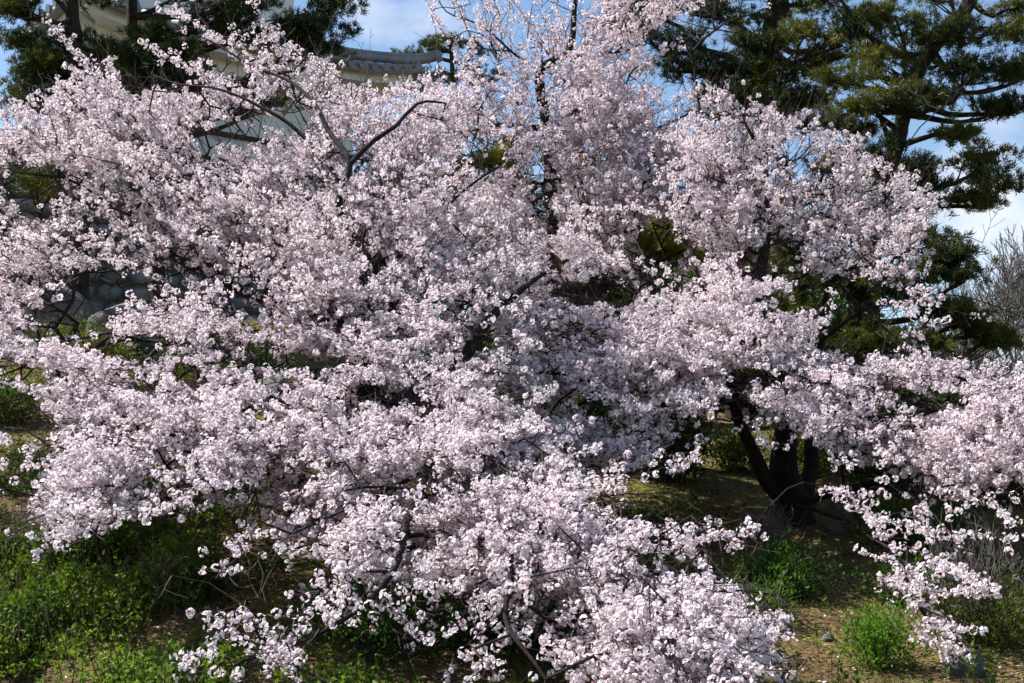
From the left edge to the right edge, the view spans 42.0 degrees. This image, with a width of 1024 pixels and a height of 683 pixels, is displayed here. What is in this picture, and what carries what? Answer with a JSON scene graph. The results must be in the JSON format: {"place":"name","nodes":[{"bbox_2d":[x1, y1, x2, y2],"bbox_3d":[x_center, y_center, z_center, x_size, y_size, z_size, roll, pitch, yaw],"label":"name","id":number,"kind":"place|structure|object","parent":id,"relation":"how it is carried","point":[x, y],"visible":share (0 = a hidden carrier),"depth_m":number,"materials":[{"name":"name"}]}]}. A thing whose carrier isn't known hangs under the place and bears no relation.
{"place":"outdoors","nodes":[
{"label":"outdoors","id":0,"kind":"place"},
{"bbox_2d":[0,317,1023,682],"bbox_3d":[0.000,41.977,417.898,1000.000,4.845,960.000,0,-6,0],"label":"ground","id":1,"kind":"structure","parent":0,"point":[756,495],"depth_m":10.16,"materials":[{"name":"green plant"}]},
{"bbox_2d":[0,364,50,428],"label":"shrub","id":2,"kind":"object","parent":1,"relation":"on","point":[6,391],"visible":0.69,"depth_m":14.39,"materials":[{"name":"green plant"}]},
{"bbox_2d":[0,488,69,559],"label":"dry bush","id":3,"kind":"object","parent":1,"relation":"on","point":[16,533],"visible":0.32,"depth_m":10.07,"materials":[{"name":"plant"}]},
{"bbox_2d":[21,284,94,340],"bbox_3d":[-6.922,-0.273,20.387,0.958,1.218,0.907,0,-6,2],"label":"boulder","id":4,"kind":"object","parent":1,"relation":"on","point":[85,307],"visible":0.29,"depth_m":20.06,"materials":[{"name":"grey stone"}]},
{"bbox_2d":[1,311,146,381],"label":"shrub","id":5,"kind":"object","parent":1,"relation":"on","point":[108,350],"visible":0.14,"depth_m":16.91,"materials":[{"name":"green plant"}]},
{"bbox_2d":[0,0,153,300],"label":"pine tree","id":6,"kind":"object","parent":1,"relation":"on","point":[44,56],"visible":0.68,"depth_m":20.48,"materials":[{"name":"green plant"}]},
{"bbox_2d":[86,301,157,355],"bbox_3d":[-5.674,-0.102,19.286,0.931,0.982,1.122,0,-6,1],"label":"boulder","id":7,"kind":"object","parent":1,"relation":"on","point":[142,345],"visible":0.25,"depth_m":18.87,"materials":[{"name":"grey stone"}]},
{"bbox_2d":[105,356,203,390],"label":"shrub","id":8,"kind":"object","parent":1,"relation":"on","point":[132,373],"visible":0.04,"depth_m":15.35,"materials":[{"name":"green plant"}]},
{"bbox_2d":[116,540,200,608],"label":"dry bush","id":9,"kind":"object","parent":1,"relation":"on","point":[157,604],"visible":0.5,"depth_m":9.10,"materials":[{"name":"brown plant"}]},
{"bbox_2d":[146,359,222,404],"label":"shrub","id":10,"kind":"object","parent":1,"relation":"on","point":[182,371],"visible":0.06,"depth_m":15.06,"materials":[{"name":"green plant"}]},
{"bbox_2d":[0,129,414,351],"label":"stone wall","id":11,"kind":"structure","parent":1,"relation":"on","point":[99,289],"depth_m":24.24,"materials":[{"name":"grey stone"}]},
{"bbox_2d":[13,0,442,180],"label":"castle turret","id":12,"kind":"object","parent":11,"relation":"on","point":[110,19],"visible":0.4,"depth_m":27.11,"materials":[{"name":"white paint"}]},
{"bbox_2d":[134,316,306,377],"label":"shrub","id":13,"kind":"object","parent":1,"relation":"on","point":[227,362],"visible":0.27,"depth_m":17.32,"materials":[{"name":"green plant"}]},
{"bbox_2d":[82,0,370,319],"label":"pine tree","id":14,"kind":"object","parent":1,"relation":"on","point":[314,22],"visible":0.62,"depth_m":21.27,"materials":[{"name":"green plant"}]},
{"bbox_2d":[257,376,289,390],"bbox_3d":[-3.039,0.665,16.485,0.566,0.484,0.586,3,-7,-28],"label":"boulder","id":15,"kind":"object","parent":1,"relation":"on","point":[266,381],"visible":0.09,"depth_m":16.37,"materials":[{"name":"grey stone"}]},
{"bbox_2d":[235,413,331,481],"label":"shrub","id":16,"kind":"object","parent":1,"relation":"on","point":[293,471],"depth_m":12.82,"materials":[{"name":"green plant"}]},
{"bbox_2d":[264,565,515,673],"bbox_3d":[-0.764,1.728,8.468,1.757,0.684,1.651,0,-6,0],"label":"shrub","id":17,"kind":"object","parent":1,"relation":"on","point":[379,638],"visible":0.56,"depth_m":8.26,"materials":[{"name":"green plant"}]},
{"bbox_2d":[0,0,840,682],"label":"cherry tree","id":18,"kind":"object","parent":1,"relation":"on","point":[518,512],"visible":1,"depth_m":9.76,"materials":[{"name":"pink plant"}]},
{"bbox_2d":[390,30,511,352],"bbox_3d":[-1.661,-3.356,34.502,3.309,9.678,1.751,1,-6,-6],"label":"pine tree","id":19,"kind":"object","parent":1,"relation":"on","point":[425,43],"visible":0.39,"depth_m":34.71,"materials":[{"name":"green plant"}]},
{"bbox_2d":[367,136,543,368],"bbox_3d":[-0.643,-1.634,27.350,4.883,5.518,5.193,0,-6,0],"label":"evergreen tree","id":20,"kind":"object","parent":1,"relation":"on","point":[464,309],"visible":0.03,"depth_m":26.91,"materials":[{"name":"green plant"}]},
{"bbox_2d":[416,342,552,449],"bbox_3d":[-0.323,0.675,14.980,1.932,1.484,1.750,-4,-7,31],"label":"shrub","id":21,"kind":"object","parent":1,"relation":"on","point":[514,403],"visible":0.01,"depth_m":14.79,"materials":[{"name":"green plant"}]},
{"bbox_2d":[0,429,1023,682],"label":"ground cover","id":22,"kind":"object","parent":1,"relation":"on","point":[72,585],"visible":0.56,"depth_m":8.91,"materials":[{"name":"green plant"}]},
{"bbox_2d":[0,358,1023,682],"bbox_3d":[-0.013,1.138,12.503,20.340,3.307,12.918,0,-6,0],"label":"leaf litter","id":23,"kind":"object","parent":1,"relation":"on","point":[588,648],"visible":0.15,"depth_m":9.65,"materials":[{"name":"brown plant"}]},
{"bbox_2d":[425,582,621,678],"bbox_3d":[0.186,1.723,8.444,1.553,0.697,1.567,1,-6,-13],"label":"shrub","id":24,"kind":"object","parent":1,"relation":"on","point":[565,630],"visible":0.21,"depth_m":8.23,"materials":[{"name":"green plant"}]},
{"bbox_2d":[434,176,673,396],"bbox_3d":[0.818,-0.977,25.832,5.340,4.955,5.484,0,-6,0],"label":"evergreen tree","id":25,"kind":"object","parent":1,"relation":"on","point":[613,294],"visible":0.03,"depth_m":25.27,"materials":[{"name":"green plant"}]},
{"bbox_2d":[402,0,733,412],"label":"cherry tree","id":26,"kind":"object","parent":1,"relation":"on","point":[625,126],"visible":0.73,"depth_m":15.09,"materials":[{"name":"pink plant"}]},
{"bbox_2d":[425,107,720,410],"bbox_3d":[0.820,-1.454,20.157,4.667,5.007,2.561,-1,-6,12],"label":"pine tree","id":27,"kind":"object","parent":1,"relation":"on","point":[670,246],"visible":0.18,"depth_m":20.09,"materials":[{"name":"green plant"}]},
{"bbox_2d":[435,181,716,411],"bbox_3d":[2.460,-0.473,38.446,9.390,8.248,10.135,0,-6,0],"label":"evergreen tree","id":28,"kind":"object","parent":1,"relation":"on","point":[617,272],"depth_m":36.72,"materials":[{"name":"green plant"}]},
{"bbox_2d":[534,368,657,468],"bbox_3d":[0.830,0.867,15.224,1.921,1.335,1.703,0,-6,0],"label":"shrub","id":29,"kind":"object","parent":1,"relation":"on","point":[597,410],"visible":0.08,"depth_m":14.97,"materials":[{"name":"green plant"}]},
{"bbox_2d":[573,253,719,410],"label":"evergreen tree","id":30,"kind":"object","parent":1,"relation":"on","point":[654,278],"visible":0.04,"depth_m":26.30,"materials":[{"name":"green plant"}]},
{"bbox_2d":[585,492,708,543],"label":"shrub","id":31,"kind":"object","parent":1,"relation":"on","point":[651,516],"visible":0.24,"depth_m":12.10,"materials":[{"name":"green plant"}]},
{"bbox_2d":[616,383,728,486],"bbox_3d":[1.724,0.984,14.568,1.390,1.193,1.352,-1,-6,14],"label":"shrub","id":32,"kind":"object","parent":1,"relation":"on","point":[688,434],"visible":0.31,"depth_m":14.39,"materials":[{"name":"green plant"}]},
{"bbox_2d":[627,537,732,581],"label":"shrub","id":33,"kind":"object","parent":1,"relation":"on","point":[667,560],"visible":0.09,"depth_m":10.39,"materials":[{"name":"green plant"}]},
{"bbox_2d":[623,190,771,412],"bbox_3d":[5.253,-0.355,40.130,9.544,8.850,8.885,5,-8,-40],"label":"evergreen tree","id":34,"kind":"object","parent":1,"relation":"on","point":[699,270],"depth_m":39.35,"materials":[{"name":"green plant"}]},
{"bbox_2d":[638,233,804,412],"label":"evergreen tree","id":35,"kind":"object","parent":1,"relation":"on","point":[679,274],"depth_m":24.82,"materials":[{"name":"green plant"}]},
{"bbox_2d":[698,420,770,474],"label":"shrub","id":36,"kind":"object","parent":1,"relation":"on","point":[726,449],"visible":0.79,"depth_m":15.39,"materials":[{"name":"green plant"}]},
{"bbox_2d":[448,0,1023,663],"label":"cherry tree","id":37,"kind":"object","parent":1,"relation":"on","point":[692,338],"visible":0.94,"depth_m":12.02,"materials":[{"name":"pink plant"}]},
{"bbox_2d":[717,562,762,604],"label":"dry bush","id":38,"kind":"object","parent":1,"relation":"on","point":[741,583],"visible":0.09,"depth_m":9.25,"materials":[{"name":"brown plant"}]},
{"bbox_2d":[600,0,895,418],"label":"pine tree","id":39,"kind":"object","parent":1,"relation":"on","point":[759,52],"visible":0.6,"depth_m":20.41,"materials":[{"name":"green plant"}]},
{"bbox_2d":[623,235,883,412],"bbox_3d":[6.871,0.467,39.180,8.656,7.311,8.589,0,-6,0],"label":"evergreen tree","id":40,"kind":"object","parent":1,"relation":"on","point":[758,379],"depth_m":38.15,"materials":[{"name":"green plant"}]},
{"bbox_2d":[733,583,774,612],"bbox_3d":[1.707,1.896,9.766,0.459,0.263,0.376,0,-6,0],"label":"boulder","id":41,"kind":"object","parent":1,"relation":"on","point":[752,588],"visible":0.06,"depth_m":9.69,"materials":[{"name":"grey stone"}]},
{"bbox_2d":[731,491,815,547],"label":"dry bush","id":42,"kind":"object","parent":1,"relation":"on","point":[773,526],"visible":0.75,"depth_m":12.46,"materials":[{"name":"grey plant"}]},
{"bbox_2d":[739,561,809,630],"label":"shrub","id":43,"kind":"object","parent":1,"relation":"on","point":[769,585],"visible":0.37,"depth_m":9.37,"materials":[{"name":"green plant"}]},
{"bbox_2d":[705,138,874,426],"bbox_3d":[3.950,-0.875,19.365,3.394,4.210,2.607,0,-6,0],"label":"pine tree","id":44,"kind":"object","parent":1,"relation":"on","point":[790,305],"visible":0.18,"depth_m":19.17,"materials":[{"name":"green plant"}]},
{"bbox_2d":[719,527,868,604],"bbox_3d":[2.210,1.757,10.425,1.164,0.595,1.125,-4,-7,37],"label":"shrub","id":45,"kind":"object","parent":1,"relation":"on","point":[792,562],"visible":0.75,"depth_m":10.34,"materials":[{"name":"green plant"}]},
{"bbox_2d":[701,273,908,410],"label":"evergreen tree","id":46,"kind":"object","parent":1,"relation":"on","point":[830,301],"visible":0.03,"depth_m":23.59,"materials":[{"name":"green plant"}]},
{"bbox_2d":[740,409,888,481],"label":"shrub","id":47,"kind":"object","parent":1,"relation":"on","point":[800,454],"visible":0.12,"depth_m":15.28,"materials":[{"name":"green plant"}]},
{"bbox_2d":[822,634,834,641],"bbox_3d":[2.142,2.012,9.038,0.092,0.063,0.082,1,-6,-6],"label":"boulder","id":48,"kind":"object","parent":1,"relation":"on","point":[825,638],"visible":0.88,"depth_m":9.01,"materials":[{"name":"grey stone"}]},
{"bbox_2d":[821,521,843,534],"bbox_3d":[3.071,1.802,12.783,0.182,0.159,0.254,1,-6,-10],"label":"boulder","id":49,"kind":"object","parent":1,"relation":"on","point":[831,527],"visible":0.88,"depth_m":12.69,"materials":[{"name":"grey stone"}]},
{"bbox_2d":[724,347,941,414],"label":"evergreen tree","id":50,"kind":"object","parent":1,"relation":"on","point":[906,392],"visible":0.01,"depth_m":39.24,"materials":[{"name":"green plant"}]},
{"bbox_2d":[814,466,856,515],"bbox_3d":[3.252,1.563,13.740,0.642,0.673,0.460,-5,-8,40],"label":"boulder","id":51,"kind":"object","parent":1,"relation":"on","point":[830,507],"visible":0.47,"depth_m":13.68,"materials":[{"name":"grey stone"}]},
{"bbox_2d":[799,393,949,494],"bbox_3d":[4.429,1.101,15.011,2.545,1.243,2.539,0,-6,0],"label":"shrub","id":52,"kind":"object","parent":1,"relation":"on","point":[870,470],"visible":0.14,"depth_m":14.68,"materials":[{"name":"green plant"}]},
{"bbox_2d":[815,592,941,674],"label":"shrub","id":53,"kind":"object","parent":1,"relation":"on","point":[867,631],"visible":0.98,"depth_m":8.44,"materials":[{"name":"green plant"}]},
{"bbox_2d":[851,542,953,609],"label":"shrub","id":54,"kind":"object","parent":1,"relation":"on","point":[882,570],"visible":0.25,"depth_m":10.21,"materials":[{"name":"green plant"}]},
{"bbox_2d":[793,219,1023,436],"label":"pine tree","id":55,"kind":"object","parent":1,"relation":"on","point":[949,260],"visible":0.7,"depth_m":17.04,"materials":[{"name":"green plant"}]},
{"bbox_2d":[804,0,1023,399],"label":"pine tree","id":56,"kind":"object","parent":1,"relation":"on","point":[930,43],"visible":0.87,"depth_m":18.71,"materials":[{"name":"green plant"}]},
{"bbox_2d":[834,484,993,552],"bbox_3d":[3.795,1.643,12.515,1.500,0.677,1.357,0,-6,0],"label":"shrub","id":57,"kind":"object","parent":1,"relation":"on","point":[939,509],"visible":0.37,"depth_m":12.40,"materials":[{"name":"green plant"}]},
{"bbox_2d":[880,374,994,416],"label":"evergreen tree","id":58,"kind":"object","parent":1,"relation":"on","point":[899,387],"visible":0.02,"depth_m":40.12,"materials":[{"name":"green plant"}]},
{"bbox_2d":[876,377,1000,415],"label":"evergreen tree","id":59,"kind":"object","parent":1,"relation":"on","point":[938,398],"visible":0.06,"depth_m":39.30,"materials":[{"name":"green plant"}]},
{"bbox_2d":[881,277,1023,378],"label":"bare tree","id":60,"kind":"object","parent":1,"relation":"on","point":[967,293],"visible":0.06,"depth_m":54.74,"materials":[{"name":"plant"}]},
{"bbox_2d":[887,556,1023,658],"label":"shrub","id":61,"kind":"object","parent":1,"relation":"on","point":[1007,619],"visible":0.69,"depth_m":8.79,"materials":[{"name":"green plant"}]},
{"bbox_2d":[895,462,1023,513],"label":"shrub","id":62,"kind":"object","parent":1,"relation":"on","point":[1007,499],"visible":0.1,"depth_m":13.72,"materials":[{"name":"green plant"}]},
{"bbox_2d":[942,647,984,677],"bbox_3d":[2.828,2.046,8.340,0.250,0.255,0.243,2,-6,-18],"label":"boulder","id":63,"kind":"object","parent":1,"relation":"on","point":[957,667],"visible":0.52,"depth_m":8.26,"materials":[{"name":"grey stone"}]},
{"bbox_2d":[904,506,1023,646],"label":"dry bush","id":64,"kind":"object","parent":1,"relation":"on","point":[981,572],"visible":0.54,"depth_m":9.02,"materials":[{"name":"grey plant"}]},
{"bbox_2d":[911,316,1023,381],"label":"bare tree","id":65,"kind":"object","parent":1,"relation":"on","point":[978,360],"visible":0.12,"depth_m":49.08,"materials":[{"name":"plant"}]},
{"bbox_2d":[941,246,1023,375],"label":"bare tree","id":66,"kind":"object","parent":1,"relation":"on","point":[1017,278],"visible":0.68,"depth_m":45.08,"materials":[{"name":"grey plant"}]},
{"bbox_2d":[959,493,1023,578],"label":"dry bush","id":67,"kind":"object","parent":1,"relation":"on","point":[1014,546],"visible":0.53,"depth_m":11.28,"materials":[{"name":"plant"}]},
{"bbox_2d":[981,224,1023,377],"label":"bare tree","id":68,"kind":"object","parent":1,"relation":"on","point":[998,250],"visible":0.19,"depth_m":47.42,"materials":[{"name":"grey plant"}]},
{"bbox_2d":[0,0,1023,377],"label":"sky","id":69,"kind":"structure","parent":0,"point":[391,23],"materials":[{"name":"blue"}]}
]}

